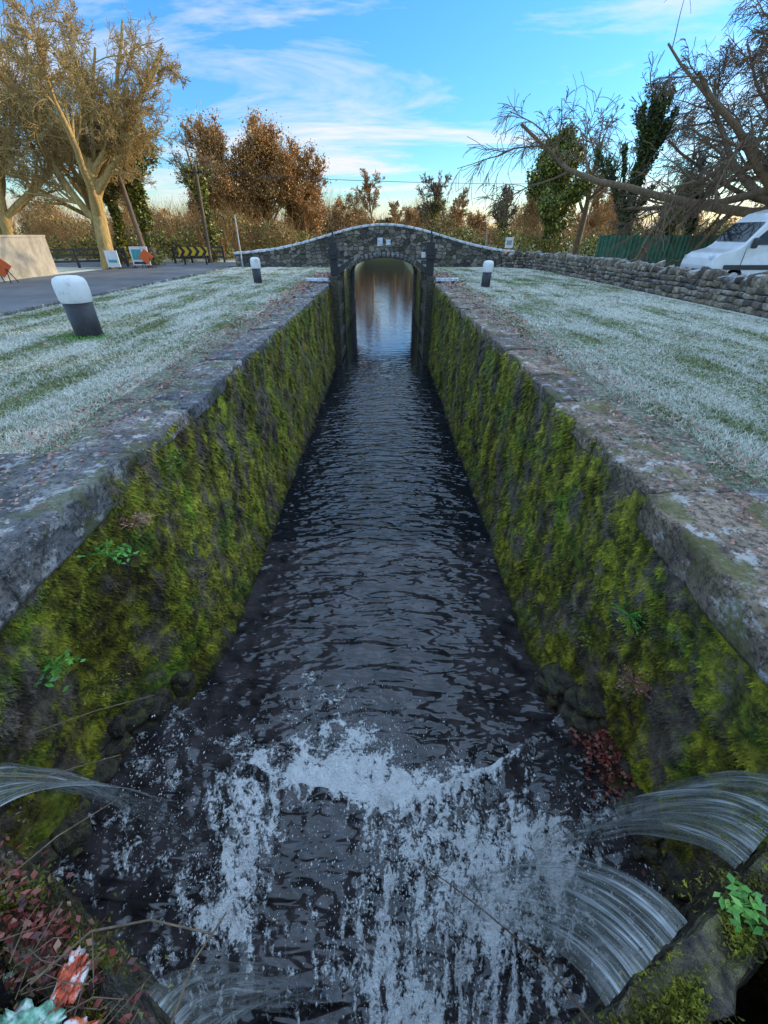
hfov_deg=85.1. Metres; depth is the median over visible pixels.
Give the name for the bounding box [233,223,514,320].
stone bridge
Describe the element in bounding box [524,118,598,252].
ivy clad tree
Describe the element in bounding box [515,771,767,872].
falling water
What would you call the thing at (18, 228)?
hedge
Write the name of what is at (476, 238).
hedge
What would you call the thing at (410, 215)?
bare tree
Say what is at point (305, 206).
russet tree
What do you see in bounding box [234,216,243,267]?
sign post
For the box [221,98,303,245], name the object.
russet tree
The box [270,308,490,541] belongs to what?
canal water
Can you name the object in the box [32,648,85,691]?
fern
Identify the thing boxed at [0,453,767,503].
stone paving
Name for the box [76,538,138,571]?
fern
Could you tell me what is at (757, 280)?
coping stones
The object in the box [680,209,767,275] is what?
parked van
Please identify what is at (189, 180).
ivy clad tree
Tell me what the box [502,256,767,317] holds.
stones
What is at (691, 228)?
ivy clad tree
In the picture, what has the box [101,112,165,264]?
ivy clad tree
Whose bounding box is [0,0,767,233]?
sky
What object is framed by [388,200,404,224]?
bare tree
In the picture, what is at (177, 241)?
hedge
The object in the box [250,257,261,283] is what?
mooring bollard
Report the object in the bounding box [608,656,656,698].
fern
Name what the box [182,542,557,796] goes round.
canal water
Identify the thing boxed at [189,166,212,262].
utility pole
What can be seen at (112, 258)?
notice board
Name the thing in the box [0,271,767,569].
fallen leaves
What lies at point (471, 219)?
bare tree
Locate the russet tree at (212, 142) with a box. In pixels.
[166,100,265,250]
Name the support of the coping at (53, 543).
on the lock wall at (51, 813)
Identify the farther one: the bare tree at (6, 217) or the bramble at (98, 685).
the bare tree at (6, 217)
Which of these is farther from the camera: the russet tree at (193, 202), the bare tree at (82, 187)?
the russet tree at (193, 202)
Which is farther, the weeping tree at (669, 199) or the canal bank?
the canal bank
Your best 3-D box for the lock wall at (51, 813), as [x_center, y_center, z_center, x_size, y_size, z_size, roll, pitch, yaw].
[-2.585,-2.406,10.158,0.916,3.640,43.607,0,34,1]
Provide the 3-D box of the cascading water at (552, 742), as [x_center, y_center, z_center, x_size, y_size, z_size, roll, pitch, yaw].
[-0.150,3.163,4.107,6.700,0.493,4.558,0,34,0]
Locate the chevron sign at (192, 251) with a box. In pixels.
[178,247,207,264]
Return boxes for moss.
[0,283,336,859]
[427,286,767,994]
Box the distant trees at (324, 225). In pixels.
[0,183,765,243]
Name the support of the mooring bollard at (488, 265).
on the ground at (63, 270)
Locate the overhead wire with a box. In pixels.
[2,125,661,183]
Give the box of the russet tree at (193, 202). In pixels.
[179,153,228,246]
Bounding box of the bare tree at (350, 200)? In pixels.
[344,189,369,227]
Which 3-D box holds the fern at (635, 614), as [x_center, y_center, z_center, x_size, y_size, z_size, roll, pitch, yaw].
[2.089,0.876,3.539,0.385,0.299,0.385,15,36,21]
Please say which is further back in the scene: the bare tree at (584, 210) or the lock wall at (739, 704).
the bare tree at (584, 210)
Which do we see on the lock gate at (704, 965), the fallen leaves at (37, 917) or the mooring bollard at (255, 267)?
the fallen leaves at (37, 917)
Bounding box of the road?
[0,262,235,312]
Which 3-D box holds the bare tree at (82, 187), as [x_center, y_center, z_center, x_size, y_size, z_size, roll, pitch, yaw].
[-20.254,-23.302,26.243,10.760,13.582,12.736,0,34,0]
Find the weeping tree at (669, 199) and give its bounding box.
[446,0,767,267]
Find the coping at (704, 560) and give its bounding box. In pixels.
[417,267,767,685]
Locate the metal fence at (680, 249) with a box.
[595,234,720,267]
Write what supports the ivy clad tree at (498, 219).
on the ground at (63, 270)
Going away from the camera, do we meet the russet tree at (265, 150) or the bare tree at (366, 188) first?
the russet tree at (265, 150)
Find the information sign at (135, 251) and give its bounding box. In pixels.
[128,246,153,267]
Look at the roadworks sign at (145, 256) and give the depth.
25.64 m
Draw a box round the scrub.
[360,210,424,227]
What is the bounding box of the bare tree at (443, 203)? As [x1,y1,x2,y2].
[438,197,449,228]
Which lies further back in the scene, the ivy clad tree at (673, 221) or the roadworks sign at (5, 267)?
the ivy clad tree at (673, 221)
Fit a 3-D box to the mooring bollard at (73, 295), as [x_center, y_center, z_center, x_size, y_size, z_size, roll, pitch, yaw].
[-5.957,-3.977,8.160,0.580,1.126,0.580,0,34,0]
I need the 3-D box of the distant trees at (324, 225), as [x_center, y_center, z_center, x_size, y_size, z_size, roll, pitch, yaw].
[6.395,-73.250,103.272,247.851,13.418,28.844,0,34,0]
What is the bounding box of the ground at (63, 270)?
[0,236,767,487]
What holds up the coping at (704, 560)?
on the lock wall at (739, 704)
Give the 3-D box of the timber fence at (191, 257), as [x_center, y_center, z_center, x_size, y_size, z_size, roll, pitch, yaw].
[-13.700,-19.094,31.013,3.663,1.050,0.165,-18,38,-25]
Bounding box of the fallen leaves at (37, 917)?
[0,837,154,1023]
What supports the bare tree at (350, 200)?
on the ground at (63, 270)
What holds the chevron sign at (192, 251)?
on the road
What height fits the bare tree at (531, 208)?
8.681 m
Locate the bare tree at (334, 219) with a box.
[328,194,355,231]
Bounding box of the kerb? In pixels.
[0,267,228,316]
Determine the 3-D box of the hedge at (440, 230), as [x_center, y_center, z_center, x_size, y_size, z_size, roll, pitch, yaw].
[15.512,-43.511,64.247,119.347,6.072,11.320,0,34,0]
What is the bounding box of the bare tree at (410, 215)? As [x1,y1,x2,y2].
[400,200,423,230]
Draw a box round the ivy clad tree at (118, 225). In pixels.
[102,177,132,263]
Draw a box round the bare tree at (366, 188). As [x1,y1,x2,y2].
[349,168,384,224]
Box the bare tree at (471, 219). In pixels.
[463,206,488,236]
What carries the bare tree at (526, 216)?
on the ground at (63, 270)
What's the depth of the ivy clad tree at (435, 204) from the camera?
65.66 m
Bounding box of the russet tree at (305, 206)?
[275,126,336,241]
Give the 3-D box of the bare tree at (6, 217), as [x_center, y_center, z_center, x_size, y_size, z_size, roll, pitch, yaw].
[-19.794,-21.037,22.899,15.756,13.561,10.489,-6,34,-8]
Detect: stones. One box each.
[502,249,767,290]
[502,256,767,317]
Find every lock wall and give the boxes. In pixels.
[0,269,350,860]
[415,270,767,1023]
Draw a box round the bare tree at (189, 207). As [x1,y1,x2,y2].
[184,194,199,219]
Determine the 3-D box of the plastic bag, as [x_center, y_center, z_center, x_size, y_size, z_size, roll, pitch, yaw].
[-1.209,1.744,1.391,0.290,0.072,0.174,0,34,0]
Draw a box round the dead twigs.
[0,695,592,1023]
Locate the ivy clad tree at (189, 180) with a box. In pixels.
[168,128,220,261]
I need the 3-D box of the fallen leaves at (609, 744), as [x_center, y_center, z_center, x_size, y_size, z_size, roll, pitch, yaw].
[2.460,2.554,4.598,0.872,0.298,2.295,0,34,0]
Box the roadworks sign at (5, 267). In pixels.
[0,258,18,282]
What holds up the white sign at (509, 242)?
on the ground at (63, 270)
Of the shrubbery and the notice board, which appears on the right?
the shrubbery
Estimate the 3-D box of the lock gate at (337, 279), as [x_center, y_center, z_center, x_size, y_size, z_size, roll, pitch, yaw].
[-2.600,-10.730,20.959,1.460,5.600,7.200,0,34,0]
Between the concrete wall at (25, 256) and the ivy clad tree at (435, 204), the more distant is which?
the ivy clad tree at (435, 204)
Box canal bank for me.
[369,258,398,259]
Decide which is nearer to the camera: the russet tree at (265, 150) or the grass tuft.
the grass tuft
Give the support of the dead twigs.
on the lock gate at (704, 965)
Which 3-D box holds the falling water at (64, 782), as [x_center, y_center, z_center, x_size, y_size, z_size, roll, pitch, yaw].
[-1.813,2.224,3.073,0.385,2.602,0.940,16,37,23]
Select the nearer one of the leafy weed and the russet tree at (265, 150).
the leafy weed
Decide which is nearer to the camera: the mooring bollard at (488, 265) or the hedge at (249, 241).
the mooring bollard at (488, 265)
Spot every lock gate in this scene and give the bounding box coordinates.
[0,793,767,1023]
[305,230,348,364]
[416,230,458,364]
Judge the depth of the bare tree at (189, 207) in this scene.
59.87 m
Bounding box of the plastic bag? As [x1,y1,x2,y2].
[0,996,68,1023]
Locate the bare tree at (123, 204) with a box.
[117,189,153,231]
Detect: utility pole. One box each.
[94,120,150,266]
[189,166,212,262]
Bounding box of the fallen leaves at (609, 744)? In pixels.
[547,661,655,876]
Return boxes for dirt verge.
[29,269,330,453]
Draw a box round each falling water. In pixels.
[0,764,224,848]
[150,960,325,1023]
[439,859,686,1003]
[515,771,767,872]
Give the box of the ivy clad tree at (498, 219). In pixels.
[487,185,519,247]
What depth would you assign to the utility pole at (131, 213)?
25.06 m
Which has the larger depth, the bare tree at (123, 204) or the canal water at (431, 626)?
the bare tree at (123, 204)
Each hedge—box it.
[0,207,37,234]
[6,189,301,257]
[11,215,238,261]
[76,218,734,252]
[109,208,738,247]
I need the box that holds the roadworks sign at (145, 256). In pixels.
[139,249,155,268]
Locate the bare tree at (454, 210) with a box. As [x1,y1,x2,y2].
[441,186,469,235]
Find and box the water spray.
[68,656,664,1023]
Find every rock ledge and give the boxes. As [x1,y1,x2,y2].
[0,669,195,944]
[534,661,694,915]
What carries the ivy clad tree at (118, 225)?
on the ground at (63, 270)
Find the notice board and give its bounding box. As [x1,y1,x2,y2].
[103,250,123,268]
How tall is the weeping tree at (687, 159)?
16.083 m
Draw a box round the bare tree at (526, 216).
[515,193,541,247]
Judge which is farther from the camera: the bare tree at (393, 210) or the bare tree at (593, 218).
the bare tree at (393, 210)
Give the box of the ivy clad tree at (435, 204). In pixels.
[415,170,452,230]
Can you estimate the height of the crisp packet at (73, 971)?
0.048 m
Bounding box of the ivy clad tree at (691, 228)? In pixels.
[678,148,731,234]
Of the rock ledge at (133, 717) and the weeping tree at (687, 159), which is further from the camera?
the weeping tree at (687, 159)
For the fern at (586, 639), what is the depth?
4.54 m
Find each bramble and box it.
[65,661,131,704]
[112,503,156,535]
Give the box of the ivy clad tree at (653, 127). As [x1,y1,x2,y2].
[589,50,685,234]
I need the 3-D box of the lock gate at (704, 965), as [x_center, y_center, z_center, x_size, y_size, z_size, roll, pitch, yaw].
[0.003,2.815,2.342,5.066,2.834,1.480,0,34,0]
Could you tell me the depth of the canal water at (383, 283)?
49.98 m
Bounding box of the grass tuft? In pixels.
[43,331,131,344]
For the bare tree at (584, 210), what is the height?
10.998 m
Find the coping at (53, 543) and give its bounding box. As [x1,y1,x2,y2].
[0,267,347,628]
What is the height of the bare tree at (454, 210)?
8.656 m
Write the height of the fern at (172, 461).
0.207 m
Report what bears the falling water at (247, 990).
attached to the lock gate at (704, 965)
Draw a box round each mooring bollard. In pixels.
[51,275,103,339]
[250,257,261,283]
[481,260,493,287]
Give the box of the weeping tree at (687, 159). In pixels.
[641,1,767,234]
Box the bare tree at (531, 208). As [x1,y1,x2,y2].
[522,194,543,240]
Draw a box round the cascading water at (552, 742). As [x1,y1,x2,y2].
[0,701,728,1023]
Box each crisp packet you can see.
[49,945,91,1013]
[64,1016,101,1023]
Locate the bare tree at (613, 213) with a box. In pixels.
[597,172,630,232]
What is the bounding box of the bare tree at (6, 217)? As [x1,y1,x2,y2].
[0,0,153,234]
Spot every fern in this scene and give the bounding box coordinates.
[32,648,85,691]
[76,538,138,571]
[162,453,185,474]
[569,630,605,663]
[606,591,651,639]
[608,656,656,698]
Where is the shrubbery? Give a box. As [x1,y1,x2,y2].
[507,218,733,256]
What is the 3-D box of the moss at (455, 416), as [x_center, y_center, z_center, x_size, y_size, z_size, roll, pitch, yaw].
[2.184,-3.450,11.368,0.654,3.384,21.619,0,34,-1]
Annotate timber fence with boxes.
[49,248,129,267]
[171,246,225,262]
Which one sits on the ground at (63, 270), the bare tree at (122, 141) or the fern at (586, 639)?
the bare tree at (122, 141)
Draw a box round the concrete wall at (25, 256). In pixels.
[0,235,57,280]
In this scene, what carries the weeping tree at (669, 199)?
on the ground at (63, 270)
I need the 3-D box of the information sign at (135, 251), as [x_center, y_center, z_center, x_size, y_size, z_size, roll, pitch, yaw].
[-15.200,-15.893,26.086,1.100,1.150,0.650,0,34,0]
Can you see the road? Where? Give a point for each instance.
(22, 293)
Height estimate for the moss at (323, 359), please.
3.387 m
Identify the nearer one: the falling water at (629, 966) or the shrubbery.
the falling water at (629, 966)
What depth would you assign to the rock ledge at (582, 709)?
4.13 m
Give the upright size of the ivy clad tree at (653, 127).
9.993 m
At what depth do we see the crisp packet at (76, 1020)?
1.41 m
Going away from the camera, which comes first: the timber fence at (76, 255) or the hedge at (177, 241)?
the timber fence at (76, 255)
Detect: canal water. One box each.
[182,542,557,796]
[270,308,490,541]
[355,260,412,307]
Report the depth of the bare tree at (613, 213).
63.17 m
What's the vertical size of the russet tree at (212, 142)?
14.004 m
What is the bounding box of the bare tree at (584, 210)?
[570,103,636,254]
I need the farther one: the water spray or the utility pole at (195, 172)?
the utility pole at (195, 172)
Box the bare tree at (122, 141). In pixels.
[0,0,189,268]
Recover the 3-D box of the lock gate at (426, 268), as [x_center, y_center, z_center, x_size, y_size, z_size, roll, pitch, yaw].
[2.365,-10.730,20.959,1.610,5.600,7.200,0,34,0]
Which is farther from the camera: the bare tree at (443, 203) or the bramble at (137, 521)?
the bare tree at (443, 203)
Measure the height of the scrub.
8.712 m
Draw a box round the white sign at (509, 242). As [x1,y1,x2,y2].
[505,237,513,249]
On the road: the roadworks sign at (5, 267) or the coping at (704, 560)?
the roadworks sign at (5, 267)
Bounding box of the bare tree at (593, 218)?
[563,171,615,248]
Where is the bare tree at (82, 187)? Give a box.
[0,0,163,241]
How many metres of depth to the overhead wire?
29.74 m
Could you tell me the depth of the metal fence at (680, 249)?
24.17 m
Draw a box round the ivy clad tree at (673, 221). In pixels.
[657,150,718,234]
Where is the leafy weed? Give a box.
[713,873,767,934]
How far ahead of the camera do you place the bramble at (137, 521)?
3.75 m
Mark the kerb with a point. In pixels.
(20, 310)
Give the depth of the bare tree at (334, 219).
74.02 m

